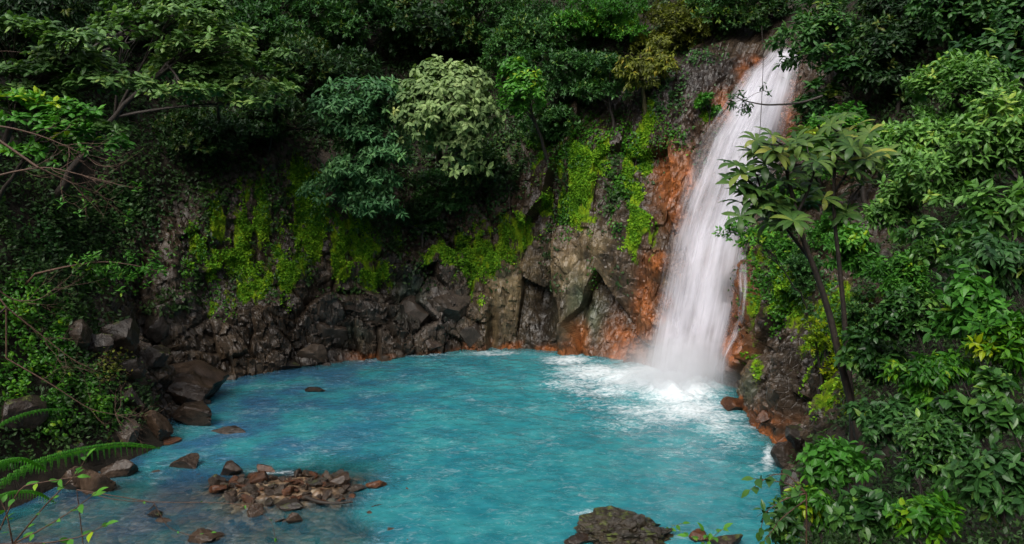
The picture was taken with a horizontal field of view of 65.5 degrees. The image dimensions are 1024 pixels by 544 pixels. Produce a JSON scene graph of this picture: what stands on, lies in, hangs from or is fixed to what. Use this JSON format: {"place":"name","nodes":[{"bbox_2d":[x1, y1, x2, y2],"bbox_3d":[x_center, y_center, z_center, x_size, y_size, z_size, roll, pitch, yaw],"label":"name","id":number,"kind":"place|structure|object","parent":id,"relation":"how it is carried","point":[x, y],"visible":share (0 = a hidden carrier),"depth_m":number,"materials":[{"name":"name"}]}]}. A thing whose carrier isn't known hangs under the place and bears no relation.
{"place":"outdoors","nodes":[
{"label":"outdoors","id":0,"kind":"place"},
{"bbox_2d":[0,461,374,543],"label":"pool bed","id":1,"kind":"object","parent":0,"point":[134,524],"visible":0.06,"depth_m":23.01,"materials":[{"name":"grey stone"}]},
{"bbox_2d":[80,469,115,497],"bbox_3d":[-12.724,6.450,24.458,0.900,0.824,1.327,-8,11,-44],"label":"boulder","id":2,"kind":"object","parent":1,"relation":"on","point":[95,481],"visible":0.88,"depth_m":24.11,"materials":[{"name":"brown stone"}]},
{"bbox_2d":[6,347,799,543],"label":"water","id":3,"kind":"structure","parent":0,"point":[491,445],"depth_m":28.45,"materials":[{"name":"teal liquid"}]},
{"bbox_2d":[100,459,138,479],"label":"boulder","id":4,"kind":"object","parent":3,"relation":"in","point":[122,468],"visible":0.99,"depth_m":25.31,"materials":[{"name":"grey stone"}]},
{"bbox_2d":[170,401,211,425],"bbox_3d":[-12.346,5.526,30.565,1.186,1.048,2.007,-6,10,-38],"label":"boulder","id":5,"kind":"object","parent":3,"relation":"in","point":[197,413],"visible":0.96,"depth_m":30.19,"materials":[{"name":"brown stone"}]},
{"bbox_2d":[574,505,673,543],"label":"boulder","id":6,"kind":"object","parent":3,"relation":"in","point":[610,524],"visible":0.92,"depth_m":21.13,"materials":[{"name":"stone"}]},
{"bbox_2d":[770,441,796,468],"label":"boulder","id":7,"kind":"object","parent":3,"relation":"in","point":[780,452],"visible":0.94,"depth_m":26.00,"materials":[{"name":"brown stone"}]},
{"bbox_2d":[0,0,1023,543],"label":"terrain cliff","id":8,"kind":"structure","parent":0,"point":[524,308],"depth_m":39.07,"materials":[{"name":"brown stone"}]},
{"bbox_2d":[0,395,48,434],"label":"boulder","id":9,"kind":"object","parent":8,"relation":"on","point":[15,407],"visible":0.65,"depth_m":24.03,"materials":[{"name":"stone"}]},
{"bbox_2d":[0,264,60,348],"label":"creeper","id":10,"kind":"object","parent":8,"relation":"attached to","point":[15,322],"visible":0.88,"depth_m":26.05,"materials":[{"name":"green plant"}]},
{"bbox_2d":[0,448,117,543],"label":"seedling","id":11,"kind":"object","parent":8,"relation":"on","point":[89,533],"visible":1,"depth_m":6.54,"materials":[{"name":"green plant"}]},
{"bbox_2d":[0,0,121,55],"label":"tree","id":12,"kind":"object","parent":8,"relation":"on","point":[62,12],"visible":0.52,"depth_m":33.14,"materials":[{"name":"green plant"}]},
{"bbox_2d":[0,326,133,440],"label":"creeper","id":13,"kind":"object","parent":8,"relation":"attached to","point":[20,385],"visible":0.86,"depth_m":25.68,"materials":[{"name":"green plant"}]},
{"bbox_2d":[0,85,137,200],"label":"tree","id":14,"kind":"object","parent":8,"relation":"on","point":[37,148],"visible":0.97,"depth_m":23.26,"materials":[{"name":"green plant"}]},
{"bbox_2d":[0,109,143,221],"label":"bare tree","id":15,"kind":"object","parent":8,"relation":"on","point":[84,152],"visible":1,"depth_m":21.96,"materials":[{"name":"green plant"}]},
{"bbox_2d":[65,319,92,353],"bbox_3d":[-14.798,2.278,27.155,0.854,1.282,0.908,0,8,0],"label":"boulder","id":16,"kind":"object","parent":8,"relation":"on","point":[81,331],"visible":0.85,"depth_m":26.96,"materials":[{"name":"stone"}]},
{"bbox_2d":[0,9,160,159],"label":"tree","id":17,"kind":"object","parent":8,"relation":"on","point":[49,61],"visible":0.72,"depth_m":25.07,"materials":[{"name":"green plant"}]},
{"bbox_2d":[0,260,172,448],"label":"bare tree","id":18,"kind":"object","parent":8,"relation":"on","point":[5,308],"visible":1,"depth_m":24.09,"materials":[{"name":"green plant"}]},
{"bbox_2d":[3,169,172,288],"bbox_3d":[-17.154,-1.773,32.101,3.087,4.646,10.947,0,8,0],"label":"creeper","id":19,"kind":"object","parent":8,"relation":"attached to","point":[71,238],"visible":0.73,"depth_m":32.59,"materials":[{"name":"green plant"}]},
{"bbox_2d":[25,248,168,296],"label":"leafy branch","id":20,"kind":"object","parent":8,"relation":"on","point":[118,275],"visible":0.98,"depth_m":26.20,"materials":[{"name":"green plant"}]},
{"bbox_2d":[44,254,165,296],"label":"creeper","id":21,"kind":"object","parent":8,"relation":"attached to","point":[140,275],"visible":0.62,"depth_m":32.24,"materials":[{"name":"green plant"}]},
{"bbox_2d":[99,319,139,354],"bbox_3d":[-14.725,2.508,29.936,1.225,1.507,1.161,0,8,0],"label":"boulder","id":22,"kind":"object","parent":8,"relation":"on","point":[125,333],"visible":0.81,"depth_m":29.61,"materials":[{"name":"stone"}]},
{"bbox_2d":[139,344,170,369],"bbox_3d":[-14.268,3.400,31.359,1.555,1.084,1.024,-2,8,-16],"label":"boulder","id":23,"kind":"object","parent":8,"relation":"on","point":[155,356],"visible":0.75,"depth_m":31.05,"materials":[{"name":"stone"}]},
{"bbox_2d":[142,310,168,343],"bbox_3d":[-15.974,2.383,35.450,1.137,1.674,1.408,-5,9,-31],"label":"boulder","id":24,"kind":"object","parent":8,"relation":"on","point":[154,332],"visible":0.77,"depth_m":35.01,"materials":[{"name":"stone"}]},
{"bbox_2d":[141,410,172,440],"bbox_3d":[-12.620,5.397,28.339,1.197,1.138,0.845,5,10,33],"label":"boulder","id":25,"kind":"object","parent":8,"relation":"on","point":[159,425],"visible":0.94,"depth_m":28.00,"materials":[{"name":"brown stone"}]},
{"bbox_2d":[47,0,278,83],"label":"tree","id":26,"kind":"object","parent":8,"relation":"on","point":[137,5],"visible":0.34,"depth_m":31.37,"materials":[{"name":"green plant"}]},
{"bbox_2d":[54,0,303,201],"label":"tree","id":27,"kind":"object","parent":8,"relation":"on","point":[207,81],"visible":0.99,"depth_m":29.24,"materials":[{"name":"green plant"}]},
{"bbox_2d":[165,360,229,404],"bbox_3d":[-14.147,4.701,33.210,4.042,1.658,2.423,0,8,0],"label":"boulder","id":28,"kind":"object","parent":8,"relation":"on","point":[196,380],"visible":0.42,"depth_m":32.89,"materials":[{"name":"brown stone"}]},
{"bbox_2d":[148,107,274,164],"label":"tree","id":29,"kind":"object","parent":8,"relation":"on","point":[193,140],"visible":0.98,"depth_m":36.52,"materials":[{"name":"green plant"}]},
{"bbox_2d":[185,0,245,163],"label":"tree","id":30,"kind":"object","parent":8,"relation":"on","point":[204,4],"visible":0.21,"depth_m":30.57,"materials":[{"name":"green plant"}]},
{"bbox_2d":[160,165,289,321],"bbox_3d":[-13.474,-1.420,37.986,6.148,7.319,2.469,-4,9,-25],"label":"creeper","id":31,"kind":"object","parent":8,"relation":"attached to","point":[185,273],"visible":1,"depth_m":37.96,"materials":[{"name":"green plant"}]},
{"bbox_2d":[220,84,339,142],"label":"tree","id":32,"kind":"object","parent":8,"relation":"on","point":[292,103],"visible":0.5,"depth_m":38.03,"materials":[{"name":"green plant"}]},
{"bbox_2d":[257,47,304,151],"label":"tree","id":33,"kind":"object","parent":8,"relation":"on","point":[271,57],"visible":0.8,"depth_m":34.93,"materials":[{"name":"green plant"}]},
{"bbox_2d":[212,0,357,47],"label":"tree","id":34,"kind":"object","parent":8,"relation":"on","point":[250,13],"visible":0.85,"depth_m":41.65,"materials":[{"name":"green plant"}]},
{"bbox_2d":[264,30,382,104],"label":"tree","id":35,"kind":"object","parent":8,"relation":"on","point":[314,62],"visible":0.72,"depth_m":40.42,"materials":[{"name":"green plant"}]},
{"bbox_2d":[295,74,414,220],"bbox_3d":[-7.477,-5.993,38.424,5.621,6.989,5.596,0,8,0],"label":"tree","id":36,"kind":"object","parent":8,"relation":"on","point":[367,144],"visible":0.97,"depth_m":37.53,"materials":[{"name":"green plant"}]},
{"bbox_2d":[305,0,420,51],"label":"tree","id":37,"kind":"object","parent":8,"relation":"on","point":[352,32],"visible":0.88,"depth_m":43.67,"materials":[{"name":"green plant"}]},
{"bbox_2d":[315,191,448,247],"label":"creeper","id":38,"kind":"object","parent":8,"relation":"attached to","point":[386,224],"visible":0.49,"depth_m":41.64,"materials":[{"name":"green plant"}]},
{"bbox_2d":[390,198,446,247],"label":"shrub","id":39,"kind":"object","parent":8,"relation":"on","point":[418,210],"visible":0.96,"depth_m":41.36,"materials":[{"name":"green plant"}]},
{"bbox_2d":[370,0,482,57],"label":"tree","id":40,"kind":"object","parent":8,"relation":"on","point":[429,23],"visible":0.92,"depth_m":44.95,"materials":[{"name":"green plant"}]},
{"bbox_2d":[409,165,471,219],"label":"shrub","id":41,"kind":"object","parent":8,"relation":"on","point":[447,197],"visible":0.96,"depth_m":41.68,"materials":[{"name":"green plant"}]},
{"bbox_2d":[386,54,505,178],"bbox_3d":[-3.853,-7.513,38.859,5.281,5.859,7.913,-6,10,-34],"label":"tree","id":42,"kind":"object","parent":8,"relation":"on","point":[453,107],"visible":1,"depth_m":36.93,"materials":[{"name":"green plant"}]},
{"bbox_2d":[423,290,469,320],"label":"boulder","id":43,"kind":"object","parent":8,"relation":"on","point":[454,312],"visible":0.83,"depth_m":41.63,"materials":[{"name":"grey stone"}]},
{"bbox_2d":[441,135,518,194],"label":"tree","id":44,"kind":"object","parent":8,"relation":"on","point":[489,154],"visible":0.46,"depth_m":42.01,"materials":[{"name":"green plant"}]},
{"bbox_2d":[427,0,539,53],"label":"tree","id":45,"kind":"object","parent":8,"relation":"on","point":[470,7],"visible":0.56,"depth_m":46.07,"materials":[{"name":"green plant"}]},
{"bbox_2d":[456,117,551,234],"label":"creeper","id":46,"kind":"object","parent":8,"relation":"attached to","point":[490,197],"visible":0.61,"depth_m":43.28,"materials":[{"name":"green plant"}]},
{"bbox_2d":[0,0,1023,543],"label":"undergrowth","id":47,"kind":"object","parent":8,"relation":"on","point":[832,534],"visible":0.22,"depth_m":32.87,"materials":[{"name":"green plant"}]},
{"bbox_2d":[495,56,549,161],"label":"tree","id":48,"kind":"object","parent":8,"relation":"on","point":[519,76],"visible":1,"depth_m":38.66,"materials":[{"name":"green plant"}]},
{"bbox_2d":[179,88,873,420],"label":"moss","id":49,"kind":"object","parent":8,"relation":"on","point":[462,246],"visible":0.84,"depth_m":40.05,"materials":[{"name":"green plant"}]},
{"bbox_2d":[478,0,590,73],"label":"tree","id":50,"kind":"object","parent":8,"relation":"on","point":[514,40],"visible":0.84,"depth_m":44.51,"materials":[{"name":"green plant"}]},
{"bbox_2d":[512,101,580,143],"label":"tree","id":51,"kind":"object","parent":8,"relation":"on","point":[550,129],"visible":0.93,"depth_m":42.01,"materials":[{"name":"green plant"}]},
{"bbox_2d":[512,43,620,104],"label":"tree","id":52,"kind":"object","parent":8,"relation":"on","point":[580,66],"visible":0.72,"depth_m":41.84,"materials":[{"name":"green plant"}]},
{"bbox_2d":[515,110,628,171],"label":"creeper","id":53,"kind":"object","parent":8,"relation":"attached to","point":[566,147],"visible":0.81,"depth_m":42.26,"materials":[{"name":"green plant"}]},
{"bbox_2d":[547,0,651,42],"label":"tree","id":54,"kind":"object","parent":8,"relation":"on","point":[597,19],"visible":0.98,"depth_m":44.37,"materials":[{"name":"green plant"}]},
{"bbox_2d":[571,52,632,128],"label":"tree","id":55,"kind":"object","parent":8,"relation":"on","point":[611,85],"visible":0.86,"depth_m":40.73,"materials":[{"name":"green plant"}]},
{"bbox_2d":[605,107,641,238],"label":"creeper","id":56,"kind":"object","parent":8,"relation":"attached to","point":[619,185],"visible":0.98,"depth_m":41.27,"materials":[{"name":"green plant"}]},
{"bbox_2d":[611,32,680,115],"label":"tree","id":57,"kind":"object","parent":8,"relation":"on","point":[650,63],"visible":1,"depth_m":39.99,"materials":[{"name":"green plant"}]},
{"bbox_2d":[627,0,718,54],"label":"tree","id":58,"kind":"object","parent":8,"relation":"on","point":[678,22],"visible":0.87,"depth_m":43.01,"materials":[{"name":"green plant"}]},
{"bbox_2d":[634,41,729,117],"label":"creeper","id":59,"kind":"object","parent":8,"relation":"attached to","point":[670,90],"visible":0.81,"depth_m":40.94,"materials":[{"name":"green plant"}]},
{"bbox_2d":[683,0,770,35],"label":"tree","id":60,"kind":"object","parent":8,"relation":"on","point":[717,10],"visible":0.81,"depth_m":42.26,"materials":[{"name":"green plant"}]},
{"bbox_2d":[711,212,807,307],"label":"tree","id":61,"kind":"object","parent":8,"relation":"on","point":[751,235],"visible":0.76,"depth_m":24.85,"materials":[{"name":"green plant"}]},
{"bbox_2d":[727,0,801,32],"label":"tree","id":62,"kind":"object","parent":8,"relation":"on","point":[767,7],"visible":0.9,"depth_m":41.82,"materials":[{"name":"green plant"}]},
{"bbox_2d":[738,248,795,338],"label":"creeper","id":63,"kind":"object","parent":8,"relation":"attached to","point":[770,298],"visible":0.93,"depth_m":32.36,"materials":[{"name":"green plant"}]},
{"bbox_2d":[741,469,806,543],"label":"leafy sprig","id":64,"kind":"object","parent":8,"relation":"on","point":[770,480],"visible":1,"depth_m":7.77,"materials":[{"name":"green plant"}]},
{"bbox_2d":[725,82,822,117],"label":"overhanging branch","id":65,"kind":"object","parent":8,"relation":"attached to","point":[731,103],"visible":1,"depth_m":26.46,"materials":[{"name":"green plant"}]},
{"bbox_2d":[753,494,805,543],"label":"shrub","id":66,"kind":"object","parent":8,"relation":"on","point":[793,525],"visible":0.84,"depth_m":8.31,"materials":[{"name":"green plant"}]},
{"bbox_2d":[762,227,797,276],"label":"shrub","id":67,"kind":"object","parent":8,"relation":"on","point":[782,243],"visible":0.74,"depth_m":31.54,"materials":[{"name":"green plant"}]},
{"bbox_2d":[716,125,866,541],"bbox_3d":[4.391,1.374,12.739,2.297,7.398,2.316,7,10,40],"label":"umbrella leaved tree","id":68,"kind":"object","parent":8,"relation":"on","point":[763,152],"visible":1,"depth_m":12.27,"materials":[{"name":"green plant"}]},
{"bbox_2d":[761,227,839,336],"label":"creeper","id":69,"kind":"object","parent":8,"relation":"on","point":[820,306],"visible":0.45,"depth_m":29.92,"materials":[{"name":"green plant"}]},
{"bbox_2d":[781,246,823,295],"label":"shrub","id":70,"kind":"object","parent":8,"relation":"on","point":[795,261],"visible":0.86,"depth_m":30.02,"materials":[{"name":"green plant"}]},
{"bbox_2d":[781,482,834,543],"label":"shrub","id":71,"kind":"object","parent":8,"relation":"on","point":[817,500],"visible":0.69,"depth_m":8.51,"materials":[{"name":"green plant"}]},
{"bbox_2d":[787,88,840,186],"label":"tree","id":72,"kind":"object","parent":8,"relation":"on","point":[819,109],"visible":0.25,"depth_m":30.91,"materials":[{"name":"green plant"}]},
{"bbox_2d":[800,314,842,393],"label":"shrub","id":73,"kind":"object","parent":8,"relation":"on","point":[812,337],"visible":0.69,"depth_m":26.28,"materials":[{"name":"green plant"}]},
{"bbox_2d":[762,0,883,103],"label":"tree","id":74,"kind":"object","parent":8,"relation":"on","point":[826,25],"visible":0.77,"depth_m":31.34,"materials":[{"name":"green plant"}]},
{"bbox_2d":[804,210,854,249],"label":"shrub","id":75,"kind":"object","parent":8,"relation":"on","point":[824,228],"visible":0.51,"depth_m":30.15,"materials":[{"name":"green plant"}]},
{"bbox_2d":[791,40,878,113],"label":"tree","id":76,"kind":"object","parent":8,"relation":"on","point":[842,65],"visible":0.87,"depth_m":30.05,"materials":[{"name":"green plant"}]},
{"bbox_2d":[795,435,885,543],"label":"shrub","id":77,"kind":"object","parent":8,"relation":"on","point":[837,465],"visible":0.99,"depth_m":8.87,"materials":[{"name":"green plant"}]},
{"bbox_2d":[796,100,884,208],"bbox_3d":[12.182,-4.175,28.561,3.694,3.922,2.720,0,8,0],"label":"tree","id":78,"kind":"object","parent":8,"relation":"on","point":[814,122],"visible":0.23,"depth_m":28.46,"materials":[{"name":"green plant"}]},
{"bbox_2d":[805,112,902,538],"bbox_3d":[5.527,1.311,13.547,1.420,7.975,1.744,7,11,41],"label":"umbrella leaved tree","id":79,"kind":"object","parent":8,"relation":"on","point":[868,157],"visible":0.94,"depth_m":12.95,"materials":[{"name":"green plant"}]},
{"bbox_2d":[834,283,879,329],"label":"shrub","id":80,"kind":"object","parent":8,"relation":"on","point":[854,307],"visible":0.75,"depth_m":25.59,"materials":[{"name":"green plant"}]},
{"bbox_2d":[823,485,910,543],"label":"shrub","id":81,"kind":"object","parent":8,"relation":"on","point":[854,511],"visible":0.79,"depth_m":7.46,"materials":[{"name":"green plant"}]},
{"bbox_2d":[833,327,923,494],"bbox_3d":[5.655,2.367,12.283,1.228,3.031,1.301,0,8,0],"label":"shrub","id":82,"kind":"object","parent":8,"relation":"on","point":[864,356],"visible":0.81,"depth_m":12.23,"materials":[{"name":"green plant"}]},
{"bbox_2d":[841,393,932,494],"bbox_3d":[4.446,2.288,9.300,1.043,1.729,1.087,0,8,0],"label":"shrub","id":83,"kind":"object","parent":8,"relation":"on","point":[886,423],"visible":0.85,"depth_m":9.23,"materials":[{"name":"green plant"}]},
{"bbox_2d":[844,25,935,115],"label":"tree","id":84,"kind":"object","parent":8,"relation":"on","point":[890,71],"visible":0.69,"depth_m":29.00,"materials":[{"name":"green plant"}]},
{"bbox_2d":[847,0,941,54],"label":"tree","id":85,"kind":"object","parent":8,"relation":"on","point":[887,13],"visible":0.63,"depth_m":29.95,"materials":[{"name":"green plant"}]},
{"bbox_2d":[819,221,971,369],"bbox_3d":[8.590,0.876,17.386,3.831,4.008,1.131,0,8,0],"label":"shrub","id":86,"kind":"object","parent":8,"relation":"on","point":[858,250],"visible":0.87,"depth_m":17.06,"materials":[{"name":"green plant"}]},
{"bbox_2d":[860,169,958,281],"bbox_3d":[9.909,-0.366,19.121,3.137,4.203,1.401,0,8,0],"label":"tree","id":87,"kind":"object","parent":8,"relation":"on","point":[893,205],"visible":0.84,"depth_m":18.77,"materials":[{"name":"green plant"}]},
{"bbox_2d":[864,114,965,216],"bbox_3d":[10.634,-1.864,19.825,4.059,4.108,2.015,0,8,0],"label":"tree","id":88,"kind":"object","parent":8,"relation":"on","point":[910,139],"visible":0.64,"depth_m":19.28,"materials":[{"name":"green plant"}]},
{"bbox_2d":[863,284,976,511],"bbox_3d":[6.091,1.810,11.810,1.688,3.280,1.106,5,9,31],"label":"shrub","id":89,"kind":"object","parent":8,"relation":"on","point":[895,315],"visible":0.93,"depth_m":11.56,"materials":[{"name":"green plant"}]},
{"bbox_2d":[881,487,966,543],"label":"shrub","id":90,"kind":"object","parent":8,"relation":"on","point":[936,515],"visible":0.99,"depth_m":6.71,"materials":[{"name":"green plant"}]},
{"bbox_2d":[861,248,989,450],"bbox_3d":[7.749,1.676,14.861,1.378,4.208,2.397,-6,10,-38],"label":"shrub","id":91,"kind":"object","parent":8,"relation":"on","point":[898,270],"visible":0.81,"depth_m":14.84,"materials":[{"name":"green plant"}]},
{"bbox_2d":[874,348,983,526],"bbox_3d":[5.024,1.957,9.490,1.222,2.238,1.088,0,8,0],"label":"shrub","id":92,"kind":"object","parent":8,"relation":"on","point":[922,377],"visible":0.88,"depth_m":9.29,"materials":[{"name":"green plant"}]},
{"bbox_2d":[891,407,986,543],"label":"shrub","id":93,"kind":"object","parent":8,"relation":"on","point":[944,439],"visible":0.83,"depth_m":7.61,"materials":[{"name":"green plant"}]},
{"bbox_2d":[886,214,999,286],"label":"shrub","id":94,"kind":"object","parent":8,"relation":"on","point":[949,247],"visible":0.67,"depth_m":12.38,"materials":[{"name":"green plant"}]},
{"bbox_2d":[903,0,1003,46],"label":"tree","id":95,"kind":"object","parent":8,"relation":"on","point":[961,16],"visible":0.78,"depth_m":27.72,"materials":[{"name":"green plant"}]},
{"bbox_2d":[891,138,1020,243],"bbox_3d":[10.430,-1.206,17.914,3.902,3.638,1.724,0,8,0],"label":"tree","id":96,"kind":"object","parent":8,"relation":"on","point":[944,175],"visible":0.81,"depth_m":17.46,"materials":[{"name":"green plant"}]},
{"bbox_2d":[900,48,1023,189],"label":"tree","id":97,"kind":"object","parent":8,"relation":"on","point":[943,81],"visible":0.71,"depth_m":20.45,"materials":[{"name":"green plant"}]},
{"bbox_2d":[922,262,1023,460],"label":"shrub","id":98,"kind":"object","parent":8,"relation":"on","point":[970,296],"visible":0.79,"depth_m":9.96,"materials":[{"name":"green plant"}]},
{"bbox_2d":[926,365,1023,527],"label":"shrub","id":99,"kind":"object","parent":8,"relation":"on","point":[984,413],"visible":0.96,"depth_m":8.13,"materials":[{"name":"green plant"}]},
{"bbox_2d":[934,442,1023,543],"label":"shrub","id":100,"kind":"object","parent":8,"relation":"on","point":[992,481],"visible":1,"depth_m":6.61,"materials":[{"name":"green plant"}]},
{"bbox_2d":[939,82,1023,189],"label":"tree","id":101,"kind":"object","parent":8,"relation":"on","point":[1003,144],"visible":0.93,"depth_m":16.84,"materials":[{"name":"green plant"}]},
{"bbox_2d":[941,27,1023,107],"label":"tree","id":102,"kind":"object","parent":8,"relation":"on","point":[995,39],"visible":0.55,"depth_m":22.84,"materials":[{"name":"green plant"}]},
{"bbox_2d":[952,232,1023,311],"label":"shrub","id":103,"kind":"object","parent":8,"relation":"on","point":[1000,259],"visible":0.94,"depth_m":10.45,"materials":[{"name":"green plant"}]},
{"bbox_2d":[953,175,1023,241],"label":"tree","id":104,"kind":"object","parent":8,"relation":"on","point":[1002,216],"visible":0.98,"depth_m":14.31,"materials":[{"name":"green plant"}]},
{"bbox_2d":[959,308,1023,391],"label":"shrub","id":105,"kind":"object","parent":8,"relation":"on","point":[1002,344],"visible":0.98,"depth_m":8.92,"materials":[{"name":"green plant"}]},
{"bbox_2d":[985,0,1023,47],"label":"tree","id":106,"kind":"object","parent":8,"relation":"on","point":[1010,15],"visible":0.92,"depth_m":25.26,"materials":[{"name":"green plant"}]},
{"bbox_2d":[657,52,789,376],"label":"waterfall","id":107,"kind":"structure","parent":0,"point":[701,298],"depth_m":37.32,"materials":[{"name":"liquid"}]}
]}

